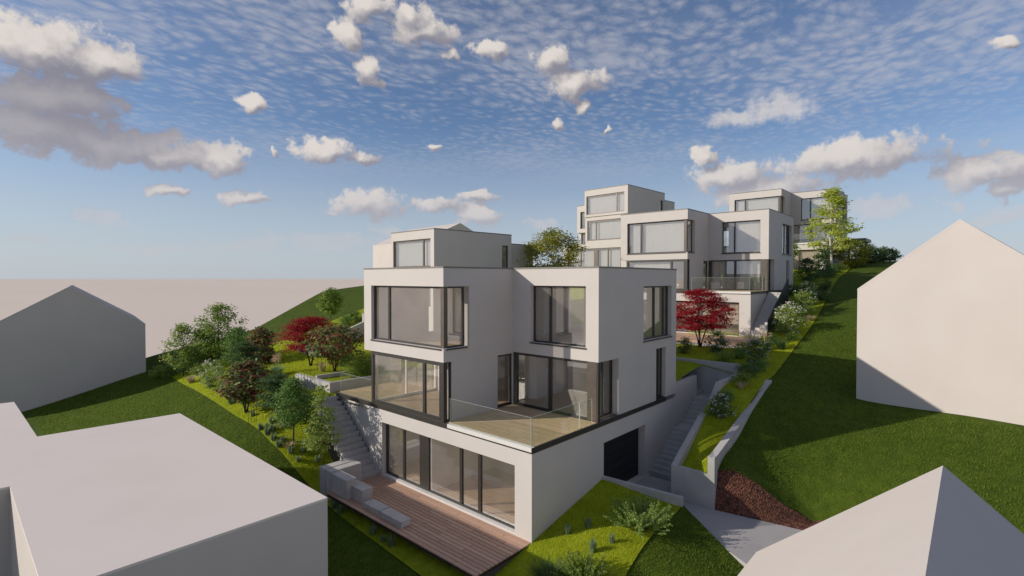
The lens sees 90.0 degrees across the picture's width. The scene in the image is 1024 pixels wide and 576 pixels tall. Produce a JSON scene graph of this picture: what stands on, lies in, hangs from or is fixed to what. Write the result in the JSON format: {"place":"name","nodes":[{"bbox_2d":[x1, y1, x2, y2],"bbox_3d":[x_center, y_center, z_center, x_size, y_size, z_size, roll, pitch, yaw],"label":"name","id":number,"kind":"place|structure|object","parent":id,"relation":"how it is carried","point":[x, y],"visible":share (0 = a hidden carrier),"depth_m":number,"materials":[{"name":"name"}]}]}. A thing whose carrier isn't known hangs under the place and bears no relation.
{"place":"outdoors","nodes":[
{"label":"outdoors","id":0,"kind":"place"},
{"bbox_2d":[173,346,398,550],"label":"lawn grass","id":1,"kind":"structure","parent":0,"point":[283,364],"depth_m":32.63,"materials":[{"name":"plant"}]},
{"bbox_2d":[0,279,733,575],"bbox_3d":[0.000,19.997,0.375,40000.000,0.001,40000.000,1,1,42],"label":"ground plain","id":2,"kind":"structure","parent":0,"point":[159,308],"depth_m":565.86,"materials":[{"name":"beige"}]},
{"bbox_2d":[172,262,850,575],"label":"garden lawn","id":3,"kind":"structure","parent":0,"point":[418,561],"depth_m":21.83,"materials":[{"name":"green plant"}]},
{"bbox_2d":[182,330,221,366],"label":"young tree","id":4,"kind":"object","parent":3,"relation":"on","point":[202,359],"visible":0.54,"depth_m":37.55,"materials":[{"name":"green plant"}]},
{"bbox_2d":[194,359,222,388],"bbox_3d":[-19.190,5.476,32.635,1.607,1.966,1.673,1,1,31],"label":"flowering shrub","id":5,"kind":"object","parent":3,"relation":"on","point":[208,382],"visible":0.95,"depth_m":32.47,"materials":[{"name":"green plant"}]},
{"bbox_2d":[186,302,248,364],"bbox_3d":[-21.749,3.491,37.542,4.103,4.985,3.872,0,1,16],"label":"round tree","id":6,"kind":"object","parent":3,"relation":"on","point":[217,349],"visible":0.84,"depth_m":37.02,"materials":[{"name":"green plant"}]},
{"bbox_2d":[217,326,255,364],"bbox_3d":[-19.396,4.209,36.188,2.271,3.066,2.656,1,1,28],"label":"bushy shrub","id":7,"kind":"object","parent":3,"relation":"on","point":[230,337],"visible":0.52,"depth_m":35.81,"materials":[{"name":"green plant"}]},
{"bbox_2d":[222,341,262,385],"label":"layered cedar","id":8,"kind":"object","parent":3,"relation":"on","point":[244,347],"visible":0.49,"depth_m":30.10,"materials":[{"name":"green plant"}]},
{"bbox_2d":[211,357,277,413],"bbox_3d":[-14.106,5.245,27.305,3.353,3.082,3.307,0,1,8],"label":"smoke tree","id":9,"kind":"object","parent":3,"relation":"on","point":[248,391],"visible":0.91,"depth_m":26.66,"materials":[{"name":"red plant"}]},
{"bbox_2d":[243,326,281,363],"bbox_3d":[-17.407,4.023,35.625,2.844,2.820,2.562,1,1,36],"label":"smoke bush","id":10,"kind":"object","parent":3,"relation":"on","point":[261,334],"visible":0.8,"depth_m":35.22,"materials":[{"name":"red plant"}]},
{"bbox_2d":[248,373,303,422],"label":"layered cedar","id":11,"kind":"object","parent":3,"relation":"on","point":[273,378],"visible":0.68,"depth_m":25.18,"materials":[{"name":"green plant"}]},
{"bbox_2d":[269,353,285,372],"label":"plumed clump","id":12,"kind":"object","parent":3,"relation":"on","point":[277,359],"visible":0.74,"depth_m":32.01,"materials":[{"name":"beige plant"}]},
{"bbox_2d":[262,375,316,442],"bbox_3d":[-10.544,5.801,24.460,2.582,3.419,2.320,1,1,42],"label":"tree","id":13,"kind":"object","parent":3,"relation":"on","point":[293,415],"visible":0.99,"depth_m":24.09,"materials":[{"name":"green plant"}]},
{"bbox_2d":[269,314,340,365],"bbox_3d":[-13.185,3.454,33.461,5.117,3.519,4.710,0,1,-13],"label":"red maple","id":14,"kind":"object","parent":3,"relation":"on","point":[312,321],"visible":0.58,"depth_m":32.74,"materials":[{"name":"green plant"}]},
{"bbox_2d":[298,385,346,465],"bbox_3d":[-8.583,6.456,23.530,2.170,4.035,1.876,0,1,7],"label":"slender tree","id":15,"kind":"object","parent":3,"relation":"on","point":[313,443],"visible":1,"depth_m":23.41,"materials":[{"name":"green plant"}]},
{"bbox_2d":[315,287,345,321],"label":"young tree","id":16,"kind":"object","parent":3,"relation":"on","point":[335,299],"visible":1,"depth_m":46.68,"materials":[{"name":"green plant"}]},
{"bbox_2d":[320,458,354,495],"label":"stone block","id":17,"kind":"structure","parent":3,"relation":"on","point":[323,468],"depth_m":22.34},
{"bbox_2d":[326,461,361,499],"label":"stone block","id":18,"kind":"structure","parent":3,"relation":"on","point":[353,468],"depth_m":22.43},
{"bbox_2d":[313,395,378,480],"bbox_3d":[-7.972,7.169,24.500,3.850,3.295,1.300,1,1,42],"label":"outdoor stair","id":19,"kind":"object","parent":3,"relation":"on","point":[352,446],"visible":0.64,"depth_m":24.28,"materials":[{"name":"concrete"}]},
{"bbox_2d":[348,313,363,338],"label":"retaining wall","id":20,"kind":"structure","parent":3,"relation":"on","point":[360,325],"depth_m":40.43,"materials":[{"name":"concrete"}]},
{"bbox_2d":[295,364,417,392],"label":"planter wall","id":21,"kind":"structure","parent":3,"relation":"on","point":[341,385],"depth_m":28.09,"materials":[{"name":"concrete"}]},
{"bbox_2d":[302,362,409,381],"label":"planter soil","id":22,"kind":"structure","parent":21,"relation":"in","point":[327,371],"depth_m":29.28,"materials":[{"name":"green plant"}]},
{"bbox_2d":[294,323,364,370],"bbox_3d":[-10.175,3.498,29.624,3.983,2.908,4.389,1,1,41],"label":"smoke tree","id":23,"kind":"object","parent":22,"relation":"on","point":[331,353],"visible":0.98,"depth_m":29.15,"materials":[{"name":"green plant"}]},
{"bbox_2d":[342,359,364,377],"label":"hedge shrub","id":24,"kind":"object","parent":22,"relation":"on","point":[353,366],"visible":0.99,"depth_m":28.41,"materials":[{"name":"green plant"}]},
{"bbox_2d":[352,358,370,374],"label":"hedge shrub","id":25,"kind":"object","parent":22,"relation":"on","point":[366,370],"visible":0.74,"depth_m":28.94,"materials":[{"name":"green plant"}]},
{"bbox_2d":[378,355,395,372],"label":"hedge shrub","id":26,"kind":"object","parent":22,"relation":"on","point":[386,366],"visible":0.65,"depth_m":30.12,"materials":[{"name":"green plant"}]},
{"bbox_2d":[326,475,530,575],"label":"wooden deck","id":27,"kind":"structure","parent":3,"relation":"on","point":[462,542],"depth_m":18.40,"materials":[{"name":"brown wood"}]},
{"bbox_2d":[331,470,355,507],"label":"stone block","id":28,"kind":"structure","parent":27,"relation":"on","point":[342,482],"depth_m":21.27,"materials":[{"name":"stone"}]},
{"bbox_2d":[352,479,372,502],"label":"stone block","id":29,"kind":"structure","parent":27,"relation":"on","point":[362,492],"depth_m":20.89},
{"bbox_2d":[363,499,388,514],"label":"stone block","id":30,"kind":"structure","parent":27,"relation":"on","point":[374,506],"depth_m":20.00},
{"bbox_2d":[380,508,410,527],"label":"stone block","id":31,"kind":"structure","parent":27,"relation":"on","point":[396,518],"depth_m":19.00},
{"bbox_2d":[391,228,532,330],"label":"tower house","id":32,"kind":"structure","parent":3,"relation":"on","point":[429,247],"depth_m":39.70,"materials":[{"name":"paint"}]},
{"bbox_2d":[394,238,430,266],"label":"window","id":33,"kind":"structure","parent":32,"relation":"in","point":[423,240],"depth_m":39.08,"materials":[{"name":"grey metal"}]},
{"bbox_2d":[336,266,676,541],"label":"terraced house","id":34,"kind":"structure","parent":3,"relation":"on","point":[493,423],"depth_m":22.40,"materials":[{"name":"paint"}]},
{"bbox_2d":[371,351,438,420],"bbox_3d":[-4.660,4.169,22.368,5.158,2.423,0.093,1,1,42],"label":"window","id":35,"kind":"structure","parent":34,"relation":"in","point":[373,353],"depth_m":22.17,"materials":[{"name":"brown metal"}]},
{"bbox_2d":[370,286,440,350],"bbox_3d":[-4.653,1.195,22.328,5.060,2.574,0.300,1,1,42],"label":"window","id":36,"kind":"structure","parent":34,"relation":"in","point":[375,287],"depth_m":23.23,"materials":[{"name":"brown metal"}]},
{"bbox_2d":[375,355,436,399],"bbox_3d":[-5.184,4.111,25.445,0.093,2.423,3.648,1,1,42],"label":"window","id":37,"kind":"structure","parent":34,"relation":"in","point":[376,356],"depth_m":25.33,"materials":[{"name":"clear glass"}]},
{"bbox_2d":[447,362,450,420],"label":"window","id":38,"kind":"structure","parent":34,"relation":"in","point":[449,363],"depth_m":20.85,"materials":[{"name":"brown metal"}]},
{"bbox_2d":[386,424,514,528],"bbox_3d":[-2.756,7.403,20.956,8.158,2.438,0.093,1,1,42],"label":"window","id":39,"kind":"structure","parent":34,"relation":"in","point":[424,484],"depth_m":21.60,"materials":[{"name":"brown metal"}]},
{"bbox_2d":[446,286,467,350],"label":"window","id":40,"kind":"structure","parent":34,"relation":"in","point":[462,287],"depth_m":21.48,"materials":[{"name":"brown metal"}]},
{"bbox_2d":[498,353,510,406],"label":"window","id":41,"kind":"structure","parent":34,"relation":"in","point":[506,403],"depth_m":23.64,"materials":[{"name":"brown metal"}]},
{"bbox_2d":[513,352,586,419],"bbox_3d":[1.670,4.173,22.266,4.254,2.418,0.093,1,1,42],"label":"window","id":42,"kind":"structure","parent":34,"relation":"in","point":[516,354],"depth_m":22.30,"materials":[{"name":"brown metal"}]},
{"bbox_2d":[529,286,585,349],"bbox_3d":[2.004,1.196,21.972,2.990,2.584,0.340,1,1,42],"label":"window","id":43,"kind":"structure","parent":34,"relation":"in","point":[550,287],"depth_m":22.37,"materials":[{"name":"brown metal"}]},
{"bbox_2d":[600,360,611,417],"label":"window","id":44,"kind":"structure","parent":34,"relation":"in","point":[610,361],"depth_m":21.92,"materials":[{"name":"brown metal"}]},
{"bbox_2d":[604,428,637,480],"bbox_3d":[4.649,7.504,22.528,0.085,2.410,3.590,1,1,42],"label":"garage door","id":45,"kind":"structure","parent":34,"relation":"in","point":[621,452],"depth_m":22.76,"materials":[{"name":"metal"}]},
{"bbox_2d":[643,286,672,341],"bbox_3d":[6.870,1.175,24.454,0.340,2.554,2.960,1,1,42],"label":"window","id":46,"kind":"structure","parent":34,"relation":"in","point":[653,287],"depth_m":25.20,"materials":[{"name":"brown metal"}]},
{"bbox_2d":[656,348,666,401],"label":"window","id":47,"kind":"structure","parent":34,"relation":"in","point":[658,358],"depth_m":24.92,"materials":[{"name":"brown metal"}]},
{"bbox_2d":[524,551,575,575],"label":"grass clump","id":48,"kind":"object","parent":3,"relation":"on","point":[547,567],"visible":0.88,"depth_m":15.65,"materials":[{"name":"green plant"}]},
{"bbox_2d":[517,227,587,267],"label":"olive tree","id":49,"kind":"object","parent":3,"relation":"on","point":[551,241],"visible":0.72,"depth_m":43.03,"materials":[{"name":"green plant"}]},
{"bbox_2d":[550,549,615,575],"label":"twiggy shrub","id":50,"kind":"object","parent":3,"relation":"on","point":[588,566],"visible":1,"depth_m":15.46,"materials":[{"name":"green plant"}]},
{"bbox_2d":[562,184,674,266],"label":"tower house","id":51,"kind":"structure","parent":3,"relation":"on","point":[600,211],"depth_m":57.04,"materials":[{"name":"paint"}]},
{"bbox_2d":[579,247,620,266],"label":"window","id":52,"kind":"structure","parent":51,"relation":"in","point":[595,249],"depth_m":57.40,"materials":[{"name":"glass"}]},
{"bbox_2d":[588,218,620,240],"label":"window","id":53,"kind":"structure","parent":51,"relation":"in","point":[596,221],"depth_m":57.34,"materials":[{"name":"grey metal"}]},
{"bbox_2d":[587,192,623,214],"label":"window","id":54,"kind":"structure","parent":51,"relation":"in","point":[618,192],"depth_m":56.05,"materials":[{"name":"grey metal"}]},
{"bbox_2d":[602,493,674,538],"bbox_3d":[4.523,7.896,18.018,2.634,1.039,2.803,1,1,42],"label":"spreading juniper","id":55,"kind":"object","parent":3,"relation":"on","point":[646,520],"visible":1,"depth_m":17.85,"materials":[{"name":"green plant"}]},
{"bbox_2d":[602,476,682,506],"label":"kerb wall","id":56,"kind":"structure","parent":3,"relation":"on","point":[671,498],"depth_m":19.99,"materials":[{"name":"concrete"}]},
{"bbox_2d":[650,386,710,481],"bbox_3d":[8.881,7.168,26.053,2.920,3.890,6.400,1,1,42],"label":"outdoor stair","id":57,"kind":"object","parent":3,"relation":"on","point":[661,469],"visible":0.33,"depth_m":25.11,"materials":[{"name":"concrete"}]},
{"bbox_2d":[673,375,696,424],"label":"garden wall","id":58,"kind":"structure","parent":3,"relation":"on","point":[686,391],"depth_m":26.74,"materials":[{"name":"paint"}]},
{"bbox_2d":[676,336,695,353],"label":"bush","id":59,"kind":"object","parent":3,"relation":"on","point":[685,342],"visible":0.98,"depth_m":31.63,"materials":[{"name":"green plant"}]},
{"bbox_2d":[644,330,758,344],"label":"wooden deck","id":60,"kind":"structure","parent":3,"relation":"on","point":[734,340],"depth_m":35.62,"materials":[{"name":"brown wood"}]},
{"bbox_2d":[671,375,736,507],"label":"retaining wall","id":61,"kind":"structure","parent":3,"relation":"on","point":[688,484],"depth_m":21.13,"materials":[{"name":"concrete"}]},
{"bbox_2d":[621,208,793,337],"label":"terraced house","id":62,"kind":"structure","parent":3,"relation":"on","point":[756,261],"depth_m":40.77,"materials":[{"name":"paint"}]},
{"bbox_2d":[627,259,683,290],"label":"window","id":63,"kind":"structure","parent":62,"relation":"in","point":[671,260],"depth_m":40.44,"materials":[{"name":"brown metal"}]},
{"bbox_2d":[626,220,685,254],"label":"window","id":64,"kind":"structure","parent":62,"relation":"in","point":[672,220],"depth_m":41.82,"materials":[{"name":"brown metal"}]},
{"bbox_2d":[644,300,738,335],"bbox_3d":[13.386,2.194,39.551,8.158,2.438,0.093,1,1,42],"label":"window","id":65,"kind":"structure","parent":62,"relation":"in","point":[644,300],"depth_m":38.18,"materials":[{"name":"brown metal"}]},
{"bbox_2d":[708,259,760,289],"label":"window","id":66,"kind":"structure","parent":62,"relation":"in","point":[710,261],"depth_m":41.26,"materials":[{"name":"glass"}]},
{"bbox_2d":[722,220,760,253],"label":"window","id":67,"kind":"structure","parent":62,"relation":"in","point":[734,252],"depth_m":40.98,"materials":[{"name":"brown metal"}]},
{"bbox_2d":[782,225,791,255],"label":"window","id":68,"kind":"structure","parent":62,"relation":"in","point":[787,249],"depth_m":43.49,"materials":[{"name":"brown metal"}]},
{"bbox_2d":[676,288,738,346],"bbox_3d":[12.440,2.012,33.998,5.339,4.078,4.891,0,1,22],"label":"red maple","id":69,"kind":"object","parent":3,"relation":"on","point":[699,321],"visible":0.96,"depth_m":33.05,"materials":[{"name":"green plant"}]},
{"bbox_2d":[676,357,739,393],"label":"retaining wall","id":70,"kind":"structure","parent":3,"relation":"on","point":[708,377],"depth_m":28.44,"materials":[{"name":"concrete"}]},
{"bbox_2d":[702,329,730,352],"bbox_3d":[12.867,3.309,31.947,1.774,1.632,1.674,-1,1,-27],"label":"flowering shrub","id":71,"kind":"object","parent":3,"relation":"on","point":[718,342],"visible":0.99,"depth_m":31.74,"materials":[{"name":"green plant"}]},
{"bbox_2d":[704,393,742,418],"bbox_3d":[9.431,5.380,23.157,1.542,1.274,1.715,0,1,-3],"label":"flowering shrub","id":72,"kind":"object","parent":3,"relation":"on","point":[716,399],"visible":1,"depth_m":22.98,"materials":[{"name":"green plant"}]},
{"bbox_2d":[712,349,736,362],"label":"shrub","id":73,"kind":"object","parent":3,"relation":"on","point":[720,354],"visible":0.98,"depth_m":29.23,"materials":[{"name":"green plant"}]},
{"bbox_2d":[728,346,747,358],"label":"shrub","id":74,"kind":"object","parent":3,"relation":"on","point":[741,353],"visible":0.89,"depth_m":30.14,"materials":[{"name":"green plant"}]},
{"bbox_2d":[728,372,752,383],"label":"shrub","id":75,"kind":"object","parent":3,"relation":"on","point":[744,377],"visible":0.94,"depth_m":25.43,"materials":[{"name":"green plant"}]},
{"bbox_2d":[676,324,807,469],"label":"lawn grass","id":76,"kind":"structure","parent":3,"relation":"on","point":[726,348],"depth_m":29.89,"materials":[{"name":"plant"}]},
{"bbox_2d":[733,363,764,377],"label":"shrub","id":77,"kind":"object","parent":3,"relation":"on","point":[743,367],"visible":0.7,"depth_m":26.73,"materials":[{"name":"green plant"}]},
{"bbox_2d":[742,338,773,364],"bbox_3d":[13.916,3.584,28.996,1.691,1.752,1.707,0,1,25],"label":"flowering shrub","id":78,"kind":"object","parent":3,"relation":"on","point":[757,352],"visible":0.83,"depth_m":28.98,"materials":[{"name":"green plant"}]},
{"bbox_2d":[745,358,770,371],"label":"shrub","id":79,"kind":"object","parent":3,"relation":"on","point":[761,363],"visible":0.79,"depth_m":27.77,"materials":[{"name":"green plant"}]},
{"bbox_2d":[751,292,780,337],"bbox_3d":[18.656,2.757,37.321,1.040,4.813,4.250,1,1,42],"label":"outdoor stair","id":80,"kind":"object","parent":3,"relation":"on","point":[769,303],"visible":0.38,"depth_m":37.07,"materials":[{"name":"paint"}]},
{"bbox_2d":[759,327,773,349],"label":"plumed clump","id":81,"kind":"object","parent":3,"relation":"on","point":[766,346],"visible":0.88,"depth_m":31.75,"materials":[{"name":"green plant"}]},
{"bbox_2d":[767,279,788,334],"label":"stair parapet","id":82,"kind":"structure","parent":3,"relation":"on","point":[782,300],"depth_m":36.99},
{"bbox_2d":[721,188,847,268],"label":"terraced house","id":83,"kind":"structure","parent":3,"relation":"on","point":[798,206],"depth_m":60.21,"materials":[{"name":"paint"}]},
{"bbox_2d":[772,301,811,333],"bbox_3d":[18.900,2.112,34.848,2.435,2.482,2.618,0,1,13],"label":"flowering shrub","id":84,"kind":"object","parent":3,"relation":"on","point":[779,316],"visible":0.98,"depth_m":34.72,"materials":[{"name":"green plant"}]},
{"bbox_2d":[781,330,803,340],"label":"shrub","id":85,"kind":"object","parent":3,"relation":"on","point":[791,336],"visible":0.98,"depth_m":33.00,"materials":[{"name":"green plant"}]},
{"bbox_2d":[788,290,818,315],"bbox_3d":[21.575,1.121,37.924,2.145,2.195,2.311,0,1,-5],"label":"bushy shrub","id":86,"kind":"object","parent":3,"relation":"on","point":[799,297],"visible":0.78,"depth_m":37.67,"materials":[{"name":"green plant"}]},
{"bbox_2d":[795,257,819,280],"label":"magnolia bush","id":87,"kind":"object","parent":3,"relation":"on","point":[805,268],"visible":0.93,"depth_m":46.30,"materials":[{"name":"green plant"}]},
{"bbox_2d":[798,281,817,304],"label":"flowering shrub","id":88,"kind":"object","parent":3,"relation":"on","point":[811,288],"visible":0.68,"depth_m":39.80,"materials":[{"name":"green plant"}]},
{"bbox_2d":[805,271,834,290],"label":"round bush","id":89,"kind":"object","parent":3,"relation":"on","point":[817,275],"visible":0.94,"depth_m":42.67,"materials":[{"name":"green plant"}]},
{"bbox_2d":[811,247,832,273],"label":"magnolia bush","id":90,"kind":"object","parent":3,"relation":"on","point":[826,253],"visible":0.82,"depth_m":49.57,"materials":[{"name":"green plant"}]},
{"bbox_2d":[812,290,833,300],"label":"shrub","id":91,"kind":"object","parent":3,"relation":"on","point":[820,297],"visible":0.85,"depth_m":40.38,"materials":[{"name":"green plant"}]},
{"bbox_2d":[800,186,867,267],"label":"lime tree","id":92,"kind":"object","parent":3,"relation":"on","point":[831,194],"visible":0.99,"depth_m":53.31,"materials":[{"name":"green plant"}]},
{"bbox_2d":[833,237,877,266],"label":"round bush","id":93,"kind":"object","parent":3,"relation":"on","point":[853,261],"visible":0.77,"depth_m":55.36,"materials":[{"name":"green plant"}]},
{"bbox_2d":[0,0,1023,278],"label":"sky","id":94,"kind":"structure","parent":0,"point":[140,139],"materials":[{"name":"blue"}]},
{"bbox_2d":[21,261,1023,575],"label":"hillside","id":95,"kind":"structure","parent":0,"point":[839,305],"depth_m":21.66,"materials":[{"name":"green plant"}]},
{"bbox_2d":[0,285,145,411],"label":"gabled house","id":96,"kind":"structure","parent":95,"relation":"on","point":[69,341],"depth_m":37.10,"materials":[{"name":"paint"}]},
{"bbox_2d":[147,365,163,377],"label":"bush","id":97,"kind":"object","parent":95,"relation":"on","point":[154,373],"visible":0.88,"depth_m":38.24,"materials":[{"name":"green plant"}]},
{"bbox_2d":[0,402,327,575],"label":"flat roofed house","id":98,"kind":"structure","parent":95,"relation":"on","point":[178,494],"depth_m":13.72,"materials":[{"name":"paint"}]},
{"bbox_2d":[160,364,177,376],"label":"bush","id":99,"kind":"object","parent":95,"relation":"on","point":[166,370],"visible":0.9,"depth_m":37.78,"materials":[{"name":"green plant"}]},
{"bbox_2d":[157,322,201,375],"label":"young tree","id":100,"kind":"object","parent":95,"relation":"on","point":[180,363],"visible":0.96,"depth_m":37.02,"materials":[{"name":"green plant"}]},
{"bbox_2d":[373,223,471,267],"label":"gabled house","id":101,"kind":"structure","parent":95,"relation":"on","point":[382,254],"depth_m":67.97,"materials":[{"name":"paint"}]},
{"bbox_2d":[627,509,742,575],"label":"meadow grass","id":102,"kind":"structure","parent":95,"relation":"on","point":[702,536],"depth_m":16.67,"materials":[{"name":"plant"}]},
{"bbox_2d":[707,379,771,509],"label":"retaining wall","id":103,"kind":"structure","parent":95,"relation":"on","point":[722,448],"depth_m":21.05,"materials":[{"name":"concrete"}]},
{"bbox_2d":[719,320,1023,528],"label":"meadow grass","id":104,"kind":"structure","parent":95,"relation":"on","point":[826,392],"depth_m":21.91,"materials":[{"name":"plant"}]},
{"bbox_2d":[858,244,885,262],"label":"crest bush","id":105,"kind":"object","parent":95,"relation":"on","point":[876,257],"visible":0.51,"depth_m":57.48,"materials":[{"name":"green plant"}]},
{"bbox_2d":[738,466,1023,575],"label":"ridged roof house","id":106,"kind":"structure","parent":95,"relation":"on","point":[942,521],"depth_m":10.55,"materials":[{"name":"paint"}]},
{"bbox_2d":[873,246,893,260],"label":"crest bush","id":107,"kind":"object","parent":95,"relation":"on","point":[886,257],"visible":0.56,"depth_m":58.56,"materials":[{"name":"green plant"}]},
{"bbox_2d":[886,247,903,260],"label":"crest bush","id":108,"kind":"object","parent":95,"relation":"on","point":[894,253],"visible":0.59,"depth_m":59.75,"materials":[{"name":"green plant"}]},
{"bbox_2d":[856,219,1023,424],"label":"gabled house","id":109,"kind":"structure","parent":95,"relation":"on","point":[940,321],"depth_m":22.64,"materials":[{"name":"paint"}]},
{"bbox_2d":[497,479,676,575],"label":"lawn grass","id":110,"kind":"structure","parent":0,"point":[541,550],"depth_m":17.58,"materials":[{"name":"plant"}]},
{"bbox_2d":[635,475,802,566],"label":"driveway","id":111,"kind":"structure","parent":0,"point":[742,540],"depth_m":18.62,"materials":[{"name":"concrete"}]},
{"bbox_2d":[715,467,823,529],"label":"earth bank","id":112,"kind":"structure","parent":0,"point":[737,493],"depth_m":19.88,"materials":[{"name":"brown soil"}]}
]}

